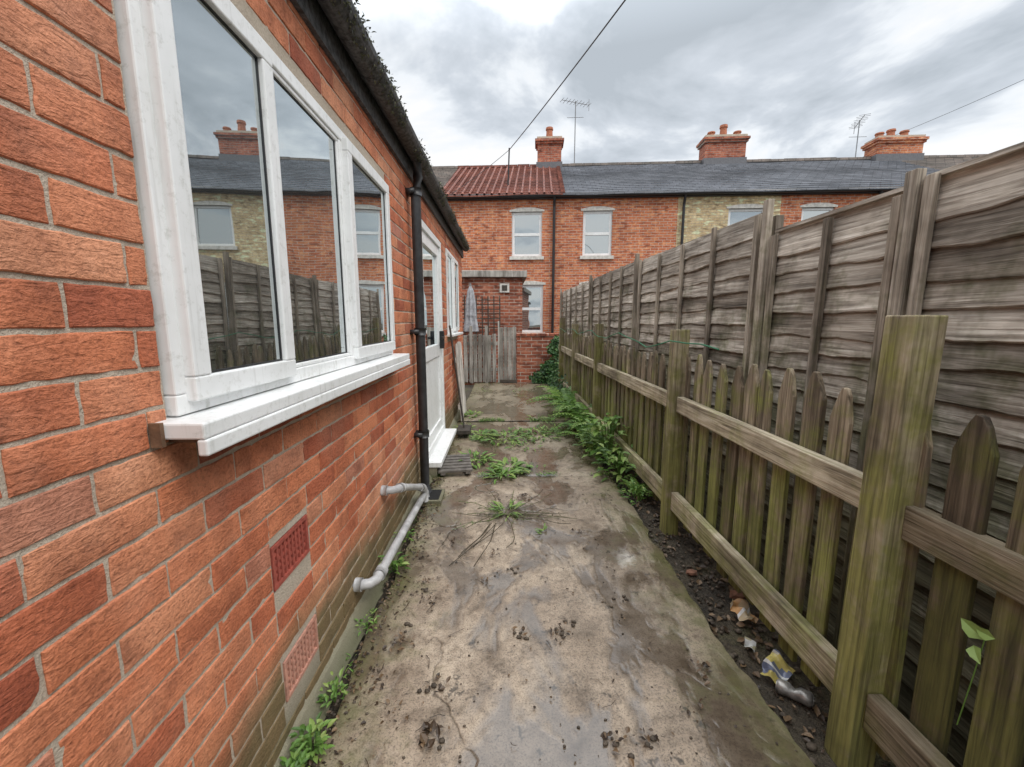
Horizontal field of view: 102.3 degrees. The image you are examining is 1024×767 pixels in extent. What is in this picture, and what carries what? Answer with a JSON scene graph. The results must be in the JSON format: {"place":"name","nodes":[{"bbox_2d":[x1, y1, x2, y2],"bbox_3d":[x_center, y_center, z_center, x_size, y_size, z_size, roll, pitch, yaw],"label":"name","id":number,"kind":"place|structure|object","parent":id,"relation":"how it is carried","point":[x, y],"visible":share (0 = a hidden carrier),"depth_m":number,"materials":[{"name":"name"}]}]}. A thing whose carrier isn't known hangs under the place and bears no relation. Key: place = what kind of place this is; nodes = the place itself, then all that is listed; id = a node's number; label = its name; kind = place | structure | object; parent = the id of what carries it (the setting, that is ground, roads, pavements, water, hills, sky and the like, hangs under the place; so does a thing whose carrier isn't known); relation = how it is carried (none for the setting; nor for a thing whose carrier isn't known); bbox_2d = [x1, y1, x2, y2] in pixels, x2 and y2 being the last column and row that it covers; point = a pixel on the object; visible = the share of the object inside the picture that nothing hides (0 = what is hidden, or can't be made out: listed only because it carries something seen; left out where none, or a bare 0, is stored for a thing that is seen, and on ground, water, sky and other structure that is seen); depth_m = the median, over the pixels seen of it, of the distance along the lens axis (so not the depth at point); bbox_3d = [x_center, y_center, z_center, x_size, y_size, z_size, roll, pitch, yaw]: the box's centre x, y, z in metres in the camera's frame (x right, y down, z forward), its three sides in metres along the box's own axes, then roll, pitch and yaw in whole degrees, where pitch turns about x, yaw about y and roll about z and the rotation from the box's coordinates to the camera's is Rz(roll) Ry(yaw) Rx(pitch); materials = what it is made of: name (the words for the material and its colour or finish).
{"place":"outdoors","nodes":[
{"label":"outdoors","id":0,"kind":"place"},
{"bbox_2d":[422,245,436,346],"bbox_3d":[-0.762,-0.781,3.797,0.001,0.868,0.746,0,9,-1],"label":"door glass","id":1,"kind":"object","parent":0,"point":[429,295],"visible":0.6,"depth_m":3.82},
{"bbox_2d":[342,444,651,766],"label":"fallen twigs","id":2,"kind":"object","parent":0,"point":[455,632],"visible":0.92,"depth_m":1.68,"materials":[{"name":"wood"}]},
{"bbox_2d":[541,395,584,419],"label":"weed","id":3,"kind":"object","parent":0,"point":[560,406],"visible":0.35,"depth_m":5.07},
{"bbox_2d":[315,383,814,766],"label":"concrete path","id":4,"kind":"structure","parent":0,"point":[495,719],"depth_m":1.68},
{"bbox_2d":[280,747,309,766],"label":"weed","id":5,"kind":"object","parent":4,"relation":"on","point":[289,761],"visible":1,"depth_m":1.18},
{"bbox_2d":[289,711,336,763],"bbox_3d":[-0.598,1.079,1.252,0.139,0.094,0.133,-7,11,-39],"label":"weed","id":6,"kind":"object","parent":4,"relation":"on","point":[311,727],"visible":0.98,"depth_m":1.25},
{"bbox_2d":[316,669,347,707],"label":"weed","id":7,"kind":"object","parent":4,"relation":"on","point":[334,694],"visible":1,"depth_m":1.43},
{"bbox_2d":[274,410,459,766],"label":"plinth","id":8,"kind":"structure","parent":4,"relation":"on","point":[349,640],"depth_m":1.62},
{"bbox_2d":[355,608,380,635],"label":"weed","id":9,"kind":"object","parent":4,"relation":"on","point":[366,624],"visible":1,"depth_m":1.76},
{"bbox_2d":[378,552,410,573],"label":"weed","id":10,"kind":"object","parent":4,"relation":"on","point":[395,563],"visible":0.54,"depth_m":2.16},
{"bbox_2d":[393,529,415,542],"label":"weed","id":11,"kind":"object","parent":4,"relation":"on","point":[408,533],"visible":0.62,"depth_m":2.47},
{"bbox_2d":[420,489,444,505],"bbox_3d":[-0.605,0.847,3.081,0.180,0.043,0.220,0,9,-1],"label":"drain gully","id":12,"kind":"object","parent":4,"relation":"on","point":[435,496],"visible":0.55,"depth_m":3.04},
{"bbox_2d":[438,454,472,475],"bbox_3d":[-0.513,0.723,3.701,0.290,0.040,0.430,-1,9,-10],"label":"slatted duckboard","id":13,"kind":"object","parent":4,"relation":"on","point":[452,464],"visible":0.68,"depth_m":3.63,"materials":[{"name":"grey wood"}]},
{"bbox_2d":[449,325,471,436],"bbox_3d":[-0.597,-0.023,4.659,0.241,1.252,0.280,0,9,-1],"label":"garden broom","id":14,"kind":"object","parent":4,"relation":"on","point":[464,429],"visible":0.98,"depth_m":4.70,"materials":[{"name":"brown wood"}]},
{"bbox_2d":[455,341,466,420],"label":"wooden plank","id":15,"kind":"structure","parent":4,"relation":"on","point":[459,358],"depth_m":5.53,"materials":[{"name":"wood"}]},
{"bbox_2d":[464,410,482,417],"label":"weed","id":16,"kind":"object","parent":4,"relation":"on","point":[468,413],"visible":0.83,"depth_m":5.71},
{"bbox_2d":[458,449,495,468],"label":"weed","id":17,"kind":"object","parent":4,"relation":"on","point":[476,453],"visible":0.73,"depth_m":3.90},
{"bbox_2d":[465,429,500,440],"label":"weed","id":18,"kind":"object","parent":4,"relation":"on","point":[476,436],"visible":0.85,"depth_m":4.67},
{"bbox_2d":[480,466,523,484],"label":"weed","id":19,"kind":"object","parent":4,"relation":"on","point":[517,470],"visible":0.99,"depth_m":3.50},
{"bbox_2d":[485,499,524,521],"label":"weed","id":20,"kind":"object","parent":4,"relation":"on","point":[517,505],"visible":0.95,"depth_m":2.85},
{"bbox_2d":[477,427,535,445],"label":"weed","id":21,"kind":"object","parent":4,"relation":"on","point":[514,431],"visible":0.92,"depth_m":4.62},
{"bbox_2d":[488,456,531,476],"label":"weed","id":22,"kind":"object","parent":4,"relation":"on","point":[518,464],"visible":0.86,"depth_m":3.67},
{"bbox_2d":[449,487,576,565],"bbox_3d":[0.013,0.875,2.677,0.824,0.058,0.976,0,9,-1],"label":"straggly dead weed","id":23,"kind":"object","parent":4,"relation":"on","point":[524,515],"visible":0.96,"depth_m":2.73,"materials":[{"name":"plant"}]},
{"bbox_2d":[504,438,542,451],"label":"weed","id":24,"kind":"object","parent":4,"relation":"on","point":[522,444],"visible":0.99,"depth_m":4.32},
{"bbox_2d":[511,424,565,441],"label":"weed","id":25,"kind":"object","parent":4,"relation":"on","point":[529,430],"visible":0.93,"depth_m":4.77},
{"bbox_2d":[525,414,558,423],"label":"weed","id":26,"kind":"object","parent":4,"relation":"on","point":[542,420],"visible":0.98,"depth_m":5.46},
{"bbox_2d":[540,424,577,435],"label":"weed","id":27,"kind":"object","parent":4,"relation":"on","point":[555,429],"visible":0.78,"depth_m":4.83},
{"bbox_2d":[305,421,890,766],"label":"dead leaves","id":28,"kind":"object","parent":4,"relation":"on","point":[428,727],"visible":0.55,"depth_m":1.64,"materials":[{"name":"brown plant"}]},
{"bbox_2d":[304,370,895,766],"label":"ground","id":29,"kind":"structure","parent":0,"point":[801,717],"depth_m":1.78,"materials":[{"name":"soil"}]},
{"bbox_2d":[0,0,462,766],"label":"wall mortar","id":30,"kind":"object","parent":29,"relation":"on","point":[292,582],"depth_m":0.74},
{"bbox_2d":[113,0,395,416],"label":"kitchen window frame","id":31,"kind":"object","parent":30,"relation":"attached to","point":[191,382],"visible":0.72,"depth_m":0.82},
{"bbox_2d":[171,0,390,372],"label":"kitchen window glass","id":32,"kind":"object","parent":31,"relation":"in","point":[217,61],"visible":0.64,"depth_m":1.07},
{"bbox_2d":[269,514,309,591],"bbox_3d":[-0.698,0.519,1.284,0.029,0.132,0.212,0,9,-1],"label":"air vent","id":33,"kind":"object","parent":30,"relation":"in","point":[289,549],"visible":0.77,"depth_m":1.27,"materials":[{"name":"ceramic"}]},
{"bbox_2d":[282,614,318,701],"bbox_3d":[-0.698,0.888,1.350,0.029,0.132,0.212,0,9,-1],"label":"air vent","id":34,"kind":"object","parent":30,"relation":"attached to","point":[299,658],"visible":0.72,"depth_m":1.34,"materials":[{"name":"ceramic"}]},
{"bbox_2d":[405,161,432,492],"bbox_3d":[-0.664,-0.331,2.952,0.122,2.348,0.100,0,9,-1],"label":"downpipe","id":35,"kind":"object","parent":30,"relation":"attached to","point":[414,192],"visible":0.93,"depth_m":2.91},
{"bbox_2d":[421,219,456,476],"bbox_3d":[-0.697,-0.320,3.868,0.190,2.115,1.120,0,9,-1],"label":"door frame","id":36,"kind":"object","parent":30,"relation":"attached to","point":[440,438],"visible":0.64,"depth_m":4.03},
{"bbox_2d":[0,0,463,766],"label":"wall bricks","id":37,"kind":"object","parent":29,"relation":"on","point":[28,412],"depth_m":0.72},
{"bbox_2d":[156,332,462,455],"bbox_3d":[-0.698,-0.295,3.313,0.148,0.103,5.135,0,9,-1],"label":"window sill","id":38,"kind":"structure","parent":37,"relation":"attached to","point":[216,428],"depth_m":1.00,"materials":[{"name":"white plastic"}]},
{"bbox_2d":[148,423,199,447],"bbox_3d":[-0.661,-0.027,1.599,0.063,0.049,1.685,0,9,-1],"label":"sill end timber","id":39,"kind":"object","parent":38,"relation":"on","point":[157,435],"visible":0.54,"depth_m":0.77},
{"bbox_2d":[445,248,458,333],"bbox_3d":[-0.772,-1.127,5.227,0.096,0.965,0.990,0,9,-1],"label":"back window frame","id":40,"kind":"object","parent":38,"relation":"on","point":[454,329],"visible":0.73,"depth_m":5.20,"materials":[{"name":"white plastic"}]},
{"bbox_2d":[447,255,457,328],"bbox_3d":[-0.752,-1.125,5.217,0.025,0.853,0.858,0,9,1],"label":"back window glass","id":41,"kind":"object","parent":40,"relation":"attached to","point":[450,292],"visible":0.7,"depth_m":5.10,"materials":[{"name":"clear glass"}]},
{"bbox_2d":[290,0,468,257],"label":"gutter","id":42,"kind":"object","parent":37,"relation":"on","point":[327,26],"visible":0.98,"depth_m":1.85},
{"bbox_2d":[330,0,470,252],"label":"gutter moss","id":43,"kind":"object","parent":42,"relation":"on","point":[382,63],"visible":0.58,"depth_m":1.95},
{"bbox_2d":[353,483,428,591],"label":"waste pipes","id":44,"kind":"object","parent":37,"relation":"attached to","point":[361,584],"visible":0.98,"depth_m":2.20,"materials":[{"name":"grey plastic"}]},
{"bbox_2d":[463,283,478,330],"bbox_3d":[-0.889,-1.104,8.971,0.308,2.100,0.308,-4,9,-23],"label":"folded parasol","id":45,"kind":"object","parent":29,"relation":"on","point":[470,314],"visible":0.91,"depth_m":8.84,"materials":[{"name":"fabric"}]},
{"bbox_2d":[463,326,497,382],"bbox_3d":[-0.872,-0.601,8.658,1.140,1.200,0.090,0,9,-1],"label":"slatted fence","id":46,"kind":"object","parent":29,"relation":"on","point":[489,365],"visible":0.66,"depth_m":8.65,"materials":[{"name":"grey wood"}]},
{"bbox_2d":[462,296,500,361],"bbox_3d":[-0.794,-1.070,9.246,1.080,1.750,0.030,0,9,-1],"label":"garden trellis","id":47,"kind":"object","parent":29,"relation":"on","point":[488,309],"visible":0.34,"depth_m":9.17,"materials":[{"name":"brown wood"}]},
{"bbox_2d":[341,382,635,690],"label":"grass tufts","id":48,"kind":"object","parent":29,"relation":"on","point":[502,420],"visible":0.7,"depth_m":3.52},
{"bbox_2d":[462,270,526,377],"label":"brick outbuilding","id":49,"kind":"structure","parent":29,"relation":"on","point":[506,286],"depth_m":9.50,"materials":[{"name":"red brick"}]},
{"bbox_2d":[448,178,561,336],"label":"walls","id":50,"kind":"structure","parent":29,"relation":"on","point":[486,227],"depth_m":12.50,"materials":[{"name":"orange brick"}]},
{"bbox_2d":[442,164,564,196],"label":"roof","id":51,"kind":"structure","parent":50,"relation":"on","point":[526,179],"depth_m":13.49,"materials":[{"name":"tile"}]},
{"bbox_2d":[535,136,563,176],"bbox_3d":[1.379,-8.262,15.344,1.050,1.490,0.730,1,9,3],"label":"chimney stack","id":52,"kind":"object","parent":51,"relation":"on","point":[548,149],"visible":0.79,"depth_m":15.04,"materials":[{"name":"red brick"}]},
{"bbox_2d":[546,126,552,135],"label":"chimney pots","id":53,"kind":"object","parent":52,"relation":"on","point":[549,130],"visible":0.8,"depth_m":15.10,"materials":[{"name":"ceramic"}]},
{"bbox_2d":[446,194,562,332],"bbox_3d":[-0.380,-3.113,12.561,3.740,5.000,0.200,1,9,3],"label":"gutter and downpipe","id":54,"kind":"object","parent":50,"relation":"attached to","point":[529,197],"visible":0.69,"depth_m":12.22,"materials":[{"name":"black plastic"}]},
{"bbox_2d":[450,0,1022,194],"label":"overhead cable","id":55,"kind":"object","parent":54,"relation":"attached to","point":[508,151],"visible":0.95,"depth_m":9.98,"materials":[{"name":"black plastic"}]},
{"bbox_2d":[512,212,542,331],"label":"window frames","id":56,"kind":"structure","parent":50,"relation":"attached to","point":[514,234],"depth_m":12.52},
{"bbox_2d":[515,215,540,329],"bbox_3d":[0.480,-3.372,12.668,0.810,3.430,0.011,1,9,3],"label":"window glass","id":57,"kind":"object","parent":56,"relation":"in","point":[531,297],"visible":0.8,"depth_m":12.58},
{"bbox_2d":[509,207,545,332],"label":"lintels and sills","id":58,"kind":"object","parent":50,"relation":"attached to","point":[527,209],"visible":0.83,"depth_m":12.47,"materials":[{"name":"paint"}]},
{"bbox_2d":[498,321,515,382],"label":"wooden gate","id":59,"kind":"structure","parent":29,"relation":"on","point":[507,371],"depth_m":8.74,"materials":[{"name":"grey wood"}]},
{"bbox_2d":[463,336,554,384],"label":"brick wall","id":60,"kind":"structure","parent":29,"relation":"on","point":[532,354],"depth_m":8.72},
{"bbox_2d":[516,333,558,335],"bbox_3d":[0.541,-1.036,8.765,0.892,0.064,0.260,0,9,-1],"label":"coping","id":61,"kind":"object","parent":60,"relation":"on","point":[536,334],"visible":0.89,"depth_m":8.64,"materials":[{"name":"concrete"}]},
{"bbox_2d":[529,335,558,383],"bbox_3d":[0.705,-0.485,8.592,0.722,1.084,0.267,0,9,-1],"label":"ivy","id":62,"kind":"object","parent":29,"relation":"on","point":[537,376],"visible":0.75,"depth_m":8.56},
{"bbox_2d":[528,386,577,406],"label":"fern","id":63,"kind":"object","parent":29,"relation":"on","point":[568,393],"visible":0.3,"depth_m":6.02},
{"bbox_2d":[547,366,567,394],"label":"ivy","id":64,"kind":"object","parent":29,"relation":"on","point":[554,382],"visible":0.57,"depth_m":7.55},
{"bbox_2d":[548,401,591,431],"bbox_3d":[1.026,0.418,4.943,1.224,0.359,0.978,0,9,-1],"label":"fern","id":65,"kind":"object","parent":29,"relation":"on","point":[580,421],"visible":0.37,"depth_m":4.93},
{"bbox_2d":[558,422,604,441],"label":"fern","id":66,"kind":"object","parent":29,"relation":"on","point":[579,428],"visible":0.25,"depth_m":4.50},
{"bbox_2d":[575,429,605,446],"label":"fern","id":67,"kind":"object","parent":29,"relation":"on","point":[589,440],"visible":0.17,"depth_m":4.27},
{"bbox_2d":[572,418,615,449],"bbox_3d":[0.833,0.529,4.182,0.465,0.304,0.409,0,9,-1],"label":"weed","id":68,"kind":"object","parent":29,"relation":"on","point":[583,434],"visible":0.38,"depth_m":4.19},
{"bbox_2d":[305,437,886,766],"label":"stones","id":69,"kind":"object","parent":29,"relation":"on","point":[811,746],"visible":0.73,"depth_m":1.74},
{"bbox_2d":[580,412,633,465],"bbox_3d":[0.916,0.515,3.828,0.587,0.438,0.592,0,9,-1],"label":"weed","id":70,"kind":"object","parent":29,"relation":"on","point":[593,428],"visible":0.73,"depth_m":3.81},
{"bbox_2d":[591,443,637,482],"bbox_3d":[0.880,0.663,3.439,0.446,0.263,0.438,0,9,-1],"label":"weed","id":71,"kind":"object","parent":29,"relation":"on","point":[622,457],"visible":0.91,"depth_m":3.43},
{"bbox_2d":[561,171,677,303],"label":"walls","id":72,"kind":"structure","parent":29,"relation":"on","point":[644,228],"depth_m":12.25,"materials":[{"name":"orange brick"}]},
{"bbox_2d":[582,211,611,255],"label":"window frames","id":73,"kind":"structure","parent":72,"relation":"attached to","point":[609,233],"depth_m":12.34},
{"bbox_2d":[585,214,609,253],"bbox_3d":[2.587,-3.353,12.543,0.790,3.430,0.010,1,9,3],"label":"window glass","id":74,"kind":"object","parent":73,"relation":"in","point":[596,223],"visible":0.5,"depth_m":12.37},
{"bbox_2d":[579,206,614,284],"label":"lintels and sills","id":75,"kind":"object","parent":72,"relation":"attached to","point":[599,208],"visible":0.56,"depth_m":12.26,"materials":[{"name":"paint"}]},
{"bbox_2d":[560,162,680,194],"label":"roof","id":76,"kind":"structure","parent":72,"relation":"on","point":[621,177],"depth_m":13.43,"materials":[{"name":"stone"}]},
{"bbox_2d":[560,98,590,171],"bbox_3d":[2.313,-9.144,15.154,1.118,2.550,0.400,-3,9,-19],"label":"tv antenna","id":77,"kind":"object","parent":76,"relation":"attached to","point":[575,102],"visible":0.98,"depth_m":15.06,"materials":[{"name":"metal"}]},
{"bbox_2d":[563,191,680,198],"bbox_3d":[3.164,-5.484,11.988,3.360,0.140,0.200,1,9,3],"label":"gutter and downpipe","id":78,"kind":"object","parent":76,"relation":"attached to","point":[638,195],"visible":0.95,"depth_m":11.95,"materials":[{"name":"black plastic"}]},
{"bbox_2d":[618,478,651,504],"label":"weed","id":79,"kind":"object","parent":29,"relation":"on","point":[637,489],"visible":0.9,"depth_m":3.08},
{"bbox_2d":[618,476,653,496],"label":"fern","id":80,"kind":"object","parent":29,"relation":"on","point":[634,485],"visible":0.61,"depth_m":3.20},
{"bbox_2d":[686,569,745,598],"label":"broken bricks","id":81,"kind":"object","parent":29,"relation":"on","point":[734,594],"visible":0.8,"depth_m":2.00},
{"bbox_2d":[676,195,781,246],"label":"walls","id":82,"kind":"structure","parent":29,"relation":"on","point":[704,216],"depth_m":12.03,"materials":[{"name":"brick"}]},
{"bbox_2d":[651,160,786,191],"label":"roof","id":83,"kind":"structure","parent":82,"relation":"on","point":[683,176],"depth_m":13.14,"materials":[{"name":"stone"}]},
{"bbox_2d":[696,134,750,180],"bbox_3d":[7.603,-8.157,14.982,1.580,1.390,0.780,1,9,3],"label":"chimney stack","id":84,"kind":"object","parent":82,"relation":"on","point":[722,149],"visible":0.77,"depth_m":14.65,"materials":[{"name":"red brick"}]},
{"bbox_2d":[707,124,741,134],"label":"chimney pots","id":85,"kind":"object","parent":84,"relation":"on","point":[723,128],"visible":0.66,"depth_m":14.75,"materials":[{"name":"ceramic"}]},
{"bbox_2d":[680,189,785,244],"bbox_3d":[6.288,-3.054,12.166,2.900,5.000,0.200,1,9,3],"label":"gutter and downpipe","id":86,"kind":"object","parent":82,"relation":"attached to","point":[685,195],"visible":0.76,"depth_m":11.79,"materials":[{"name":"black plastic"}]},
{"bbox_2d":[727,204,762,208],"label":"lintels and sills","id":87,"kind":"object","parent":82,"relation":"attached to","point":[755,206],"visible":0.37,"depth_m":11.93,"materials":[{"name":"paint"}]},
{"bbox_2d":[728,208,762,225],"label":"window frames","id":88,"kind":"structure","parent":82,"relation":"attached to","point":[745,210],"depth_m":12.02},
{"bbox_2d":[730,211,761,224],"bbox_3d":[6.699,-3.341,12.295,1.150,3.380,0.011,1,9,3],"label":"window glass","id":89,"kind":"object","parent":88,"relation":"in","point":[735,217],"visible":0.13,"depth_m":12.07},
{"bbox_2d":[730,598,757,622],"bbox_3d":[1.037,1.020,1.847,0.093,0.054,0.116,4,19,-34],"label":"snack packet","id":90,"kind":"object","parent":29,"relation":"on","point":[739,607],"visible":1,"depth_m":1.85},
{"bbox_2d":[744,637,755,651],"bbox_3d":[0.961,1.061,1.666,0.043,0.033,0.059,5,10,30],"label":"snack packet","id":91,"kind":"object","parent":29,"relation":"on","point":[750,643],"visible":1,"depth_m":1.68},
{"bbox_2d":[760,649,794,683],"bbox_3d":[0.998,1.073,1.549,0.113,0.048,0.096,-23,28,-31],"label":"snack packet","id":92,"kind":"object","parent":29,"relation":"on","point":[775,665],"visible":0.93,"depth_m":1.56},
{"bbox_2d":[558,315,1023,766],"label":"picket fence","id":93,"kind":"object","parent":29,"relation":"on","point":[857,673],"visible":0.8,"depth_m":1.20,"materials":[{"name":"brown wood"}]},
{"bbox_2d":[560,328,718,349],"bbox_3d":[0.908,-0.560,4.641,0.028,0.086,5.511,0,9,-1],"label":"garden wire","id":94,"kind":"object","parent":93,"relation":"attached to","point":[654,345],"visible":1,"depth_m":2.62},
{"bbox_2d":[956,618,994,724],"bbox_3d":[1.042,0.675,0.946,0.028,0.282,0.069,3,9,17],"label":"bramble sprig","id":95,"kind":"object","parent":93,"relation":"attached to","point":[971,629],"visible":1,"depth_m":0.93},
{"bbox_2d":[560,142,1023,766],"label":"lap panel fence","id":96,"kind":"object","parent":29,"relation":"on","point":[822,294],"visible":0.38,"depth_m":1.49,"materials":[{"name":"brown wood"}]},
{"bbox_2d":[775,678,813,707],"bbox_3d":[1.007,1.101,1.471,0.112,0.052,0.052,7,11,37],"label":"drink can","id":97,"kind":"object","parent":29,"relation":"on","point":[803,696],"visible":1,"depth_m":1.46,"materials":[{"name":"metal"}]},
{"bbox_2d":[735,167,933,226],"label":"walls","id":98,"kind":"structure","parent":29,"relation":"on","point":[791,209],"depth_m":11.83,"materials":[{"name":"orange brick"}]},
{"bbox_2d":[801,207,833,220],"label":"window frames","id":99,"kind":"structure","parent":98,"relation":"attached to","point":[818,209],"depth_m":11.90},
{"bbox_2d":[803,210,829,219],"bbox_3d":[10.293,-3.309,12.082,3.750,3.380,0.014,1,9,3],"label":"window glass","id":100,"kind":"object","parent":99,"relation":"in","point":[808,214],"visible":0.08,"depth_m":11.94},
{"bbox_2d":[800,203,837,207],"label":"lintels and sills","id":101,"kind":"object","parent":98,"relation":"attached to","point":[819,205],"visible":0.23,"depth_m":11.81,"materials":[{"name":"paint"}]},
{"bbox_2d":[736,156,938,190],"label":"roof","id":102,"kind":"structure","parent":98,"relation":"on","point":[793,174],"depth_m":13.32,"materials":[{"name":"stone"}]},
{"bbox_2d":[849,113,870,156],"bbox_3d":[12.245,-8.610,14.632,0.527,1.650,1.151,6,10,33],"label":"tv antenna","id":103,"kind":"object","parent":102,"relation":"attached to","point":[859,124],"visible":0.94,"depth_m":14.60,"materials":[{"name":"metal"}]},
{"bbox_2d":[784,187,893,194],"bbox_3d":[10.531,-3.016,11.915,5.600,5.000,0.200,1,9,3],"label":"gutter and downpipe","id":104,"kind":"object","parent":98,"relation":"attached to","point":[837,191],"visible":0.38,"depth_m":11.60,"materials":[{"name":"black plastic"}]},
{"bbox_2d":[861,134,929,172],"bbox_3d":[13.492,-8.020,14.646,1.680,1.220,0.780,1,9,3],"label":"chimney stack","id":105,"kind":"object","parent":98,"relation":"on","point":[893,147],"visible":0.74,"depth_m":14.32,"materials":[{"name":"orange brick"}]},
{"bbox_2d":[874,128,909,136],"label":"chimney pots","id":106,"kind":"object","parent":105,"relation":"on","point":[891,131],"visible":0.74,"depth_m":14.45,"materials":[{"name":"ceramic"}]},
{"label":"walls","id":107,"kind":"object","parent":29,"relation":"on","visible":0},
{"bbox_2d":[432,166,462,189],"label":"roof","id":108,"kind":"structure","parent":107,"relation":"on","point":[444,174],"depth_m":15.08,"materials":[{"name":"concrete"}]},
{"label":"walls","id":109,"kind":"object","parent":29,"relation":"on","visible":0},
{"bbox_2d":[902,154,985,170],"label":"roof","id":110,"kind":"structure","parent":109,"relation":"on","point":[939,162],"depth_m":14.21,"materials":[{"name":"concrete"}]},
{"bbox_2d":[352,0,1023,165],"label":"sky","id":111,"kind":"structure","parent":0,"point":[794,76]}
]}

